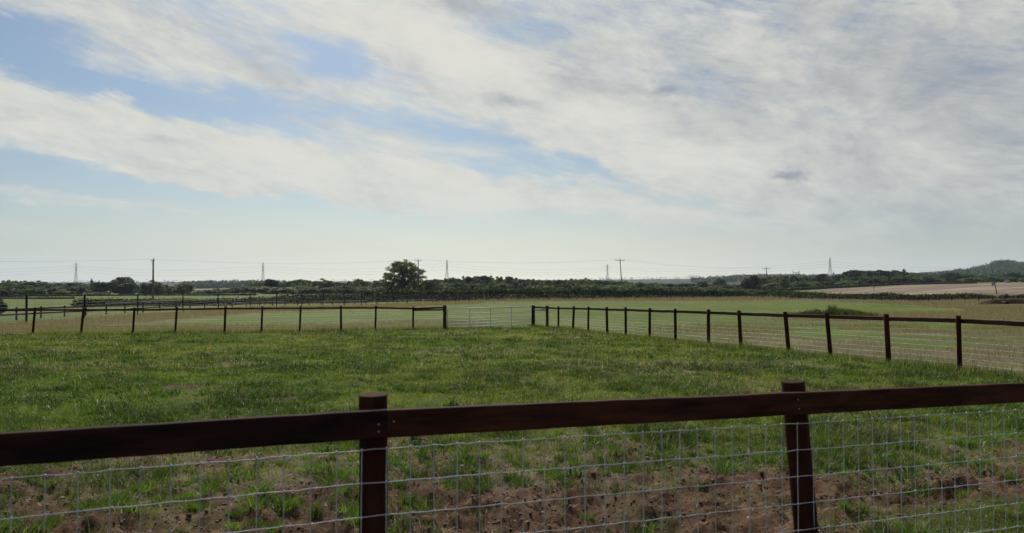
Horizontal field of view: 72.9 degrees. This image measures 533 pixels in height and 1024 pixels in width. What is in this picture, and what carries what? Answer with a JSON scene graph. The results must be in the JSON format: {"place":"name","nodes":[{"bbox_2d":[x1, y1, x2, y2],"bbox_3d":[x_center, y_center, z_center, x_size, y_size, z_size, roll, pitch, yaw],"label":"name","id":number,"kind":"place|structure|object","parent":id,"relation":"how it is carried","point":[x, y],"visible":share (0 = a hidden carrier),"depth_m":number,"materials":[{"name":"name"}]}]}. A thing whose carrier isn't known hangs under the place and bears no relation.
{"place":"outdoors","nodes":[
{"label":"outdoors","id":0,"kind":"place"},
{"bbox_2d":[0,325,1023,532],"bbox_3d":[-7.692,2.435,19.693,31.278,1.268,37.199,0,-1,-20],"label":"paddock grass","id":1,"kind":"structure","parent":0,"point":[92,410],"depth_m":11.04,"materials":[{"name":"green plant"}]},
{"bbox_2d":[0,267,1023,532],"bbox_3d":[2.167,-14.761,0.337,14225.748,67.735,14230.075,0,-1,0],"label":"ground","id":2,"kind":"structure","parent":0,"point":[464,521],"depth_m":6.68,"materials":[{"name":"green plant"}]},
{"bbox_2d":[0,298,7,313],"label":"bushy tree","id":3,"kind":"object","parent":2,"relation":"on","point":[2,302],"visible":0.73,"depth_m":65.89,"materials":[{"name":"green plant"}]},
{"bbox_2d":[0,280,16,286],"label":"broad tree","id":4,"kind":"object","parent":2,"relation":"on","point":[9,283],"visible":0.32,"depth_m":403.90,"materials":[{"name":"green plant"}]},
{"bbox_2d":[0,289,17,294],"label":"broad tree","id":5,"kind":"object","parent":2,"relation":"on","point":[7,291],"visible":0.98,"depth_m":288.89,"materials":[{"name":"green plant"}]},
{"bbox_2d":[4,286,27,294],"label":"broad tree","id":6,"kind":"object","parent":2,"relation":"on","point":[15,288],"visible":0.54,"depth_m":386.05,"materials":[{"name":"green plant"}]},
{"bbox_2d":[22,282,39,286],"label":"broad tree","id":7,"kind":"object","parent":2,"relation":"on","point":[34,284],"visible":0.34,"depth_m":415.66,"materials":[{"name":"green plant"}]},
{"bbox_2d":[18,287,47,294],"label":"bushy tree","id":8,"kind":"object","parent":2,"relation":"on","point":[35,290],"visible":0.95,"depth_m":328.09,"materials":[{"name":"green plant"}]},
{"bbox_2d":[0,296,74,298],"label":"hedge","id":9,"kind":"object","parent":2,"relation":"on","point":[23,297],"visible":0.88,"depth_m":214.96,"materials":[{"name":"green plant"}]},
{"bbox_2d":[45,287,65,294],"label":"broad tree","id":10,"kind":"object","parent":2,"relation":"on","point":[50,290],"visible":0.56,"depth_m":363.34,"materials":[{"name":"green plant"}]},
{"bbox_2d":[51,290,75,294],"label":"bushy tree","id":11,"kind":"object","parent":2,"relation":"on","point":[60,292],"visible":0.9,"depth_m":317.52,"materials":[{"name":"green plant"}]},
{"bbox_2d":[58,282,80,287],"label":"broad tree","id":12,"kind":"object","parent":2,"relation":"on","point":[74,284],"visible":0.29,"depth_m":405.25,"materials":[{"name":"green plant"}]},
{"bbox_2d":[65,286,81,294],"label":"broad tree","id":13,"kind":"object","parent":2,"relation":"on","point":[72,289],"visible":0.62,"depth_m":385.00,"materials":[{"name":"green plant"}]},
{"bbox_2d":[75,284,91,294],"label":"broad tree","id":14,"kind":"object","parent":2,"relation":"on","point":[81,290],"visible":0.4,"depth_m":366.17,"materials":[{"name":"green plant"}]},
{"bbox_2d":[83,292,109,294],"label":"bushy tree","id":15,"kind":"object","parent":2,"relation":"on","point":[84,293],"visible":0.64,"depth_m":328.09,"materials":[{"name":"green plant"}]},
{"bbox_2d":[84,282,111,293],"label":"broad tree","id":16,"kind":"object","parent":2,"relation":"on","point":[98,287],"visible":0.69,"depth_m":362.04,"materials":[{"name":"green plant"}]},
{"bbox_2d":[104,277,139,294],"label":"broad tree","id":17,"kind":"object","parent":2,"relation":"on","point":[121,285],"visible":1,"depth_m":366.10,"materials":[{"name":"green plant"}]},
{"bbox_2d":[0,293,256,296],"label":"hedge","id":18,"kind":"object","parent":2,"relation":"on","point":[190,294],"visible":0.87,"depth_m":300.40,"materials":[{"name":"green plant"}]},
{"bbox_2d":[139,280,166,293],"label":"broad tree","id":19,"kind":"object","parent":2,"relation":"on","point":[145,287],"visible":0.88,"depth_m":368.92,"materials":[{"name":"green plant"}]},
{"bbox_2d":[151,258,154,297],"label":"utility pole","id":20,"kind":"object","parent":2,"relation":"on","point":[153,278],"visible":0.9,"depth_m":141.85,"materials":[{"name":"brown wood"}]},
{"bbox_2d":[0,259,144,261],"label":"overhead wire","id":21,"kind":"object","parent":20,"relation":"attached to","point":[39,261],"visible":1,"depth_m":139.36,"materials":[{"name":"metal"}]},
{"bbox_2d":[70,296,258,306],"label":"hedge","id":22,"kind":"object","parent":2,"relation":"on","point":[100,301],"visible":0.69,"depth_m":106.05,"materials":[{"name":"green plant"}]},
{"bbox_2d":[159,285,175,293],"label":"broad tree","id":23,"kind":"object","parent":2,"relation":"on","point":[169,288],"visible":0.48,"depth_m":379.15,"materials":[{"name":"green plant"}]},
{"bbox_2d":[172,283,194,293],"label":"broad tree","id":24,"kind":"object","parent":2,"relation":"on","point":[183,288],"visible":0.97,"depth_m":327.87,"materials":[{"name":"green plant"}]},
{"bbox_2d":[199,290,216,293],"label":"broad tree","id":25,"kind":"object","parent":2,"relation":"on","point":[206,291],"visible":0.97,"depth_m":391.92,"materials":[{"name":"green plant"}]},
{"bbox_2d":[0,305,446,333],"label":"paddock fence","id":26,"kind":"object","parent":2,"relation":"on","point":[225,309],"visible":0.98,"depth_m":35.53,"materials":[{"name":"wood"}]},
{"bbox_2d":[446,306,531,328],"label":"field gate","id":27,"kind":"structure","parent":26,"relation":"attached to","point":[490,317],"depth_m":39.52,"materials":[{"name":"silver metal"}]},
{"bbox_2d":[0,298,459,319],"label":"rail fence","id":28,"kind":"object","parent":2,"relation":"on","point":[259,303],"visible":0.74,"depth_m":79.89,"materials":[{"name":"brown wood"}]},
{"bbox_2d":[228,287,244,293],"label":"broad tree","id":29,"kind":"object","parent":2,"relation":"on","point":[235,290],"visible":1,"depth_m":402.87,"materials":[{"name":"green plant"}]},
{"bbox_2d":[0,293,485,322],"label":"fence","id":30,"kind":"object","parent":2,"relation":"on","point":[85,299],"visible":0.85,"depth_m":66.91,"materials":[{"name":"brown wood"}]},
{"bbox_2d":[244,286,260,292],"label":"broad tree","id":31,"kind":"object","parent":2,"relation":"on","point":[253,289],"visible":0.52,"depth_m":398.19,"materials":[{"name":"green plant"}]},
{"bbox_2d":[256,286,273,293],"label":"broad tree","id":32,"kind":"object","parent":2,"relation":"on","point":[265,289],"visible":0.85,"depth_m":380.58,"materials":[{"name":"green plant"}]},
{"bbox_2d":[258,279,280,293],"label":"broad tree","id":33,"kind":"object","parent":2,"relation":"on","point":[270,283],"visible":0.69,"depth_m":398.66,"materials":[{"name":"green plant"}]},
{"bbox_2d":[268,287,297,293],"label":"broad tree","id":34,"kind":"object","parent":2,"relation":"on","point":[282,290],"visible":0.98,"depth_m":367.13,"materials":[{"name":"green plant"}]},
{"bbox_2d":[288,286,308,293],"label":"broad tree","id":35,"kind":"object","parent":2,"relation":"on","point":[300,287],"visible":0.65,"depth_m":378.25,"materials":[{"name":"green plant"}]},
{"bbox_2d":[289,279,309,286],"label":"broad tree","id":36,"kind":"object","parent":2,"relation":"on","point":[299,282],"visible":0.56,"depth_m":409.96,"materials":[{"name":"green plant"}]},
{"bbox_2d":[296,286,323,293],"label":"broad tree","id":37,"kind":"object","parent":2,"relation":"on","point":[315,289],"visible":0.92,"depth_m":375.41,"materials":[{"name":"green plant"}]},
{"bbox_2d":[249,288,376,303],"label":"hedge","id":38,"kind":"object","parent":2,"relation":"on","point":[337,297],"visible":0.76,"depth_m":133.37,"materials":[{"name":"green plant"}]},
{"bbox_2d":[312,278,330,286],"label":"broad tree","id":39,"kind":"object","parent":2,"relation":"on","point":[321,283],"visible":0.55,"depth_m":427.41,"materials":[{"name":"green plant"}]},
{"bbox_2d":[312,286,330,293],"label":"broad tree","id":40,"kind":"object","parent":2,"relation":"on","point":[324,288],"visible":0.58,"depth_m":376.69,"materials":[{"name":"green plant"}]},
{"bbox_2d":[326,285,340,292],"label":"broad tree","id":41,"kind":"object","parent":2,"relation":"on","point":[331,289],"visible":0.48,"depth_m":375.71,"materials":[{"name":"green plant"}]},
{"bbox_2d":[334,286,354,293],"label":"broad tree","id":42,"kind":"object","parent":2,"relation":"on","point":[346,289],"visible":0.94,"depth_m":366.81,"materials":[{"name":"green plant"}]},
{"bbox_2d":[352,286,375,293],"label":"broad tree","id":43,"kind":"object","parent":2,"relation":"on","point":[359,289],"visible":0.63,"depth_m":366.49,"materials":[{"name":"green plant"}]},
{"bbox_2d":[369,286,388,292],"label":"broad tree","id":44,"kind":"object","parent":2,"relation":"on","point":[378,289],"visible":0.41,"depth_m":375.95,"materials":[{"name":"green plant"}]},
{"bbox_2d":[378,259,428,296],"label":"broad tree","id":45,"kind":"object","parent":2,"relation":"on","point":[404,271],"visible":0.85,"depth_m":229.47,"materials":[{"name":"green plant"}]},
{"bbox_2d":[417,279,435,292],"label":"broad tree","id":46,"kind":"object","parent":2,"relation":"on","point":[431,284],"visible":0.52,"depth_m":298.08,"materials":[{"name":"green plant"}]},
{"bbox_2d":[441,277,459,283],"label":"broad tree","id":47,"kind":"object","parent":2,"relation":"on","point":[451,280],"visible":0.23,"depth_m":439.45,"materials":[{"name":"green plant"}]},
{"bbox_2d":[445,283,470,290],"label":"broad tree","id":48,"kind":"object","parent":2,"relation":"on","point":[455,286],"visible":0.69,"depth_m":372.42,"materials":[{"name":"green plant"}]},
{"bbox_2d":[461,276,475,283],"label":"broad tree","id":49,"kind":"object","parent":2,"relation":"on","point":[468,280],"visible":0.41,"depth_m":431.23,"materials":[{"name":"green plant"}]},
{"bbox_2d":[464,282,476,290],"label":"broad tree","id":50,"kind":"object","parent":2,"relation":"on","point":[472,284],"visible":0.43,"depth_m":416.32,"materials":[{"name":"green plant"}]},
{"bbox_2d":[474,282,492,292],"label":"broad tree","id":51,"kind":"object","parent":2,"relation":"on","point":[479,287],"visible":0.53,"depth_m":383.79,"materials":[{"name":"green plant"}]},
{"bbox_2d":[480,275,491,283],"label":"broad tree","id":52,"kind":"object","parent":2,"relation":"on","point":[486,278],"visible":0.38,"depth_m":474.20,"materials":[{"name":"green plant"}]},
{"bbox_2d":[493,281,508,293],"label":"broad tree","id":53,"kind":"object","parent":2,"relation":"on","point":[503,285],"visible":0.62,"depth_m":396.55,"materials":[{"name":"green plant"}]},
{"bbox_2d":[0,433,1015,532],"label":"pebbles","id":54,"kind":"object","parent":2,"relation":"on","point":[536,485],"visible":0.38,"depth_m":5.60,"materials":[{"name":"stone"}]},
{"bbox_2d":[503,276,516,284],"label":"broad tree","id":55,"kind":"object","parent":2,"relation":"on","point":[509,279],"visible":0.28,"depth_m":448.51,"materials":[{"name":"green plant"}]},
{"bbox_2d":[0,380,1023,532],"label":"paddock fence","id":56,"kind":"object","parent":2,"relation":"on","point":[373,424],"visible":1,"depth_m":2.67,"materials":[{"name":"wood"}]},
{"bbox_2d":[0,293,1023,379],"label":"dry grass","id":57,"kind":"structure","parent":2,"relation":"on","point":[1006,310],"depth_m":38.24,"materials":[{"name":"green plant"}]},
{"bbox_2d":[0,416,1023,532],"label":"soil clods","id":58,"kind":"object","parent":2,"relation":"on","point":[530,506],"visible":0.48,"depth_m":5.50,"materials":[{"name":"brown soil"}]},
{"bbox_2d":[508,282,523,290],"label":"broad tree","id":59,"kind":"object","parent":2,"relation":"on","point":[514,285],"visible":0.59,"depth_m":386.43,"materials":[{"name":"green plant"}]},
{"bbox_2d":[19,259,1023,288],"bbox_3d":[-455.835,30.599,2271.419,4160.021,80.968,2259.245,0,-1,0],"label":"woodland","id":60,"kind":"object","parent":2,"relation":"on","point":[1004,267],"visible":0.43,"depth_m":1415.44,"materials":[{"name":"green plant"}]},
{"bbox_2d":[528,279,541,285],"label":"broad tree","id":61,"kind":"object","parent":2,"relation":"on","point":[535,282],"visible":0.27,"depth_m":444.57,"materials":[{"name":"green plant"}]},
{"bbox_2d":[531,283,549,293],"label":"broad tree","id":62,"kind":"object","parent":2,"relation":"on","point":[542,286],"visible":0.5,"depth_m":322.24,"materials":[{"name":"green plant"}]},
{"bbox_2d":[553,280,566,284],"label":"broad tree","id":63,"kind":"object","parent":2,"relation":"on","point":[557,282],"visible":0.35,"depth_m":441.36,"materials":[{"name":"green plant"}]},
{"bbox_2d":[371,284,754,301],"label":"hedge","id":64,"kind":"object","parent":2,"relation":"on","point":[641,292],"visible":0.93,"depth_m":176.88,"materials":[{"name":"green plant"}]},
{"bbox_2d":[551,283,575,292],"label":"broad tree","id":65,"kind":"object","parent":2,"relation":"on","point":[562,286],"visible":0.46,"depth_m":310.42,"materials":[{"name":"green plant"}]},
{"bbox_2d":[578,278,593,284],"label":"broad tree","id":66,"kind":"object","parent":2,"relation":"on","point":[582,282],"visible":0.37,"depth_m":428.92,"materials":[{"name":"green plant"}]},
{"bbox_2d":[585,283,601,291],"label":"broad tree","id":67,"kind":"object","parent":2,"relation":"on","point":[594,285],"visible":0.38,"depth_m":322.23,"materials":[{"name":"green plant"}]},
{"bbox_2d":[601,284,620,290],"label":"broad tree","id":68,"kind":"object","parent":2,"relation":"on","point":[611,287],"visible":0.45,"depth_m":311.14,"materials":[{"name":"green plant"}]},
{"bbox_2d":[486,293,754,300],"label":"wire fence","id":69,"kind":"object","parent":2,"relation":"on","point":[620,295],"visible":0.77,"depth_m":169.30,"materials":[{"name":"metal"}]},
{"bbox_2d":[620,285,645,289],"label":"broad tree","id":70,"kind":"object","parent":2,"relation":"on","point":[626,287],"visible":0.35,"depth_m":321.35,"materials":[{"name":"green plant"}]},
{"bbox_2d":[661,283,677,287],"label":"broad tree","id":71,"kind":"object","parent":2,"relation":"on","point":[669,285],"visible":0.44,"depth_m":447.92,"materials":[{"name":"green plant"}]},
{"bbox_2d":[675,286,703,293],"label":"broad tree","id":72,"kind":"object","parent":2,"relation":"on","point":[688,287],"visible":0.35,"depth_m":309.18,"materials":[{"name":"green plant"}]},
{"bbox_2d":[695,281,710,287],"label":"broad tree","id":73,"kind":"object","parent":2,"relation":"on","point":[702,284],"visible":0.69,"depth_m":428.29,"materials":[{"name":"green plant"}]},
{"bbox_2d":[712,278,726,285],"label":"bushy tree","id":74,"kind":"object","parent":2,"relation":"on","point":[719,281],"visible":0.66,"depth_m":617.85,"materials":[{"name":"green plant"}]},
{"bbox_2d":[722,285,739,288],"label":"broad tree","id":75,"kind":"object","parent":2,"relation":"on","point":[728,286],"visible":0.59,"depth_m":442.87,"materials":[{"name":"green plant"}]},
{"bbox_2d":[740,275,762,289],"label":"broad tree","id":76,"kind":"object","parent":2,"relation":"on","point":[751,281],"visible":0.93,"depth_m":417.93,"materials":[{"name":"green plant"}]},
{"bbox_2d":[759,277,772,283],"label":"broad tree","id":77,"kind":"object","parent":2,"relation":"on","point":[763,280],"visible":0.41,"depth_m":523.22,"materials":[{"name":"green plant"}]},
{"bbox_2d":[763,282,780,288],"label":"broad tree","id":78,"kind":"object","parent":2,"relation":"on","point":[772,285],"visible":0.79,"depth_m":444.81,"materials":[{"name":"green plant"}]},
{"bbox_2d":[532,305,1023,375],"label":"paddock fence","id":79,"kind":"object","parent":2,"relation":"on","point":[957,320],"visible":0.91,"depth_m":19.88,"materials":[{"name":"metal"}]},
{"bbox_2d":[774,276,787,282],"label":"broad tree","id":80,"kind":"object","parent":2,"relation":"on","point":[777,279],"visible":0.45,"depth_m":548.74,"materials":[{"name":"green plant"}]},
{"bbox_2d":[780,279,789,287],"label":"broad tree","id":81,"kind":"object","parent":2,"relation":"on","point":[784,283],"visible":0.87,"depth_m":428.16,"materials":[{"name":"green plant"}]},
{"bbox_2d":[788,275,798,282],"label":"broad tree","id":82,"kind":"object","parent":2,"relation":"on","point":[792,278],"visible":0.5,"depth_m":544.32,"materials":[{"name":"green plant"}]},
{"bbox_2d":[792,281,812,286],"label":"broad tree","id":83,"kind":"object","parent":2,"relation":"on","point":[801,284],"visible":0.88,"depth_m":444.02,"materials":[{"name":"green plant"}]},
{"bbox_2d":[810,274,829,281],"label":"broad tree","id":84,"kind":"object","parent":2,"relation":"on","point":[821,277],"visible":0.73,"depth_m":497.68,"materials":[{"name":"green plant"}]},
{"bbox_2d":[788,303,881,315],"bbox_3d":[26.649,3.597,56.932,9.317,1.348,5.600,0,-1,0],"label":"weed mound","id":85,"kind":"object","parent":2,"relation":"on","point":[832,310],"visible":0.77,"depth_m":56.23,"materials":[{"name":"green plant"}]},
{"bbox_2d":[832,274,846,280],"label":"broad tree","id":86,"kind":"object","parent":2,"relation":"on","point":[837,277],"visible":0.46,"depth_m":533.22,"materials":[{"name":"green plant"}]},
{"bbox_2d":[835,281,852,285],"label":"broad tree","id":87,"kind":"object","parent":2,"relation":"on","point":[840,283],"visible":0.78,"depth_m":453.45,"materials":[{"name":"green plant"}]},
{"bbox_2d":[842,271,854,277],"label":"broad tree","id":88,"kind":"object","parent":2,"relation":"on","point":[849,274],"visible":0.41,"depth_m":537.23,"materials":[{"name":"green plant"}]},
{"bbox_2d":[844,277,867,284],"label":"broad tree","id":89,"kind":"object","parent":2,"relation":"on","point":[859,279],"visible":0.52,"depth_m":481.08,"materials":[{"name":"green plant"}]},
{"bbox_2d":[864,276,881,283],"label":"broad tree","id":90,"kind":"object","parent":2,"relation":"on","point":[876,281],"visible":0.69,"depth_m":493.10,"materials":[{"name":"green plant"}]},
{"bbox_2d":[753,288,996,300],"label":"hedge","id":91,"kind":"object","parent":2,"relation":"on","point":[815,294],"visible":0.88,"depth_m":161.17,"materials":[{"name":"green plant"}]},
{"bbox_2d":[773,281,976,290],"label":"hedge","id":92,"kind":"object","parent":2,"relation":"on","point":[828,287],"visible":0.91,"depth_m":447.20,"materials":[{"name":"green plant"}]},
{"bbox_2d":[867,275,888,283],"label":"broad tree","id":93,"kind":"object","parent":2,"relation":"on","point":[882,280],"visible":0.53,"depth_m":494.82,"materials":[{"name":"green plant"}]},
{"bbox_2d":[876,270,891,283],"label":"broad tree","id":94,"kind":"object","parent":2,"relation":"on","point":[884,273],"visible":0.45,"depth_m":536.22,"materials":[{"name":"green plant"}]},
{"bbox_2d":[757,295,1018,300],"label":"wire fence","id":95,"kind":"object","parent":2,"relation":"on","point":[811,296],"visible":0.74,"depth_m":152.51,"materials":[{"name":"metal"}]},
{"bbox_2d":[890,275,911,283],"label":"broad tree","id":96,"kind":"object","parent":2,"relation":"on","point":[898,279],"visible":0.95,"depth_m":482.18,"materials":[{"name":"green plant"}]},
{"bbox_2d":[908,276,922,282],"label":"broad tree","id":97,"kind":"object","parent":2,"relation":"on","point":[915,279],"visible":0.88,"depth_m":478.68,"materials":[{"name":"green plant"}]},
{"bbox_2d":[922,277,940,282],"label":"broad tree","id":98,"kind":"object","parent":2,"relation":"on","point":[928,279],"visible":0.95,"depth_m":479.03,"materials":[{"name":"green plant"}]},
{"bbox_2d":[940,272,970,281],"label":"broad tree","id":99,"kind":"object","parent":2,"relation":"on","point":[952,277],"visible":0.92,"depth_m":537.93,"materials":[{"name":"green plant"}]},
{"bbox_2d":[956,277,982,281],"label":"broad tree","id":100,"kind":"object","parent":2,"relation":"on","point":[972,279],"visible":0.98,"depth_m":496.47,"materials":[{"name":"green plant"}]},
{"bbox_2d":[982,277,999,281],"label":"broad tree","id":101,"kind":"object","parent":2,"relation":"on","point":[987,279],"visible":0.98,"depth_m":507.68,"materials":[{"name":"green plant"}]},
{"bbox_2d":[978,298,1023,304],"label":"earth mound","id":102,"kind":"object","parent":2,"relation":"on","point":[1007,301],"visible":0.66,"depth_m":102.80,"materials":[{"name":"brown soil"}]},
{"bbox_2d":[1000,276,1017,281],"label":"broad tree","id":103,"kind":"object","parent":2,"relation":"on","point":[1010,279],"visible":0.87,"depth_m":500.82,"materials":[{"name":"green plant"}]},
{"bbox_2d":[997,294,1023,298],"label":"hedge","id":104,"kind":"object","parent":2,"relation":"on","point":[1021,296],"visible":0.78,"depth_m":142.48,"materials":[{"name":"green plant"}]},
{"bbox_2d":[1002,272,1023,279],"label":"broad tree","id":105,"kind":"object","parent":2,"relation":"on","point":[1017,275],"visible":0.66,"depth_m":537.68,"materials":[{"name":"green plant"}]},
{"bbox_2d":[0,415,1023,532],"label":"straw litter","id":106,"kind":"object","parent":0,"point":[539,493],"visible":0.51,"depth_m":5.60,"materials":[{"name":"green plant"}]},
{"bbox_2d":[0,0,1023,282],"label":"sky","id":107,"kind":"structure","parent":0,"point":[511,136],"materials":[{"name":"white"}]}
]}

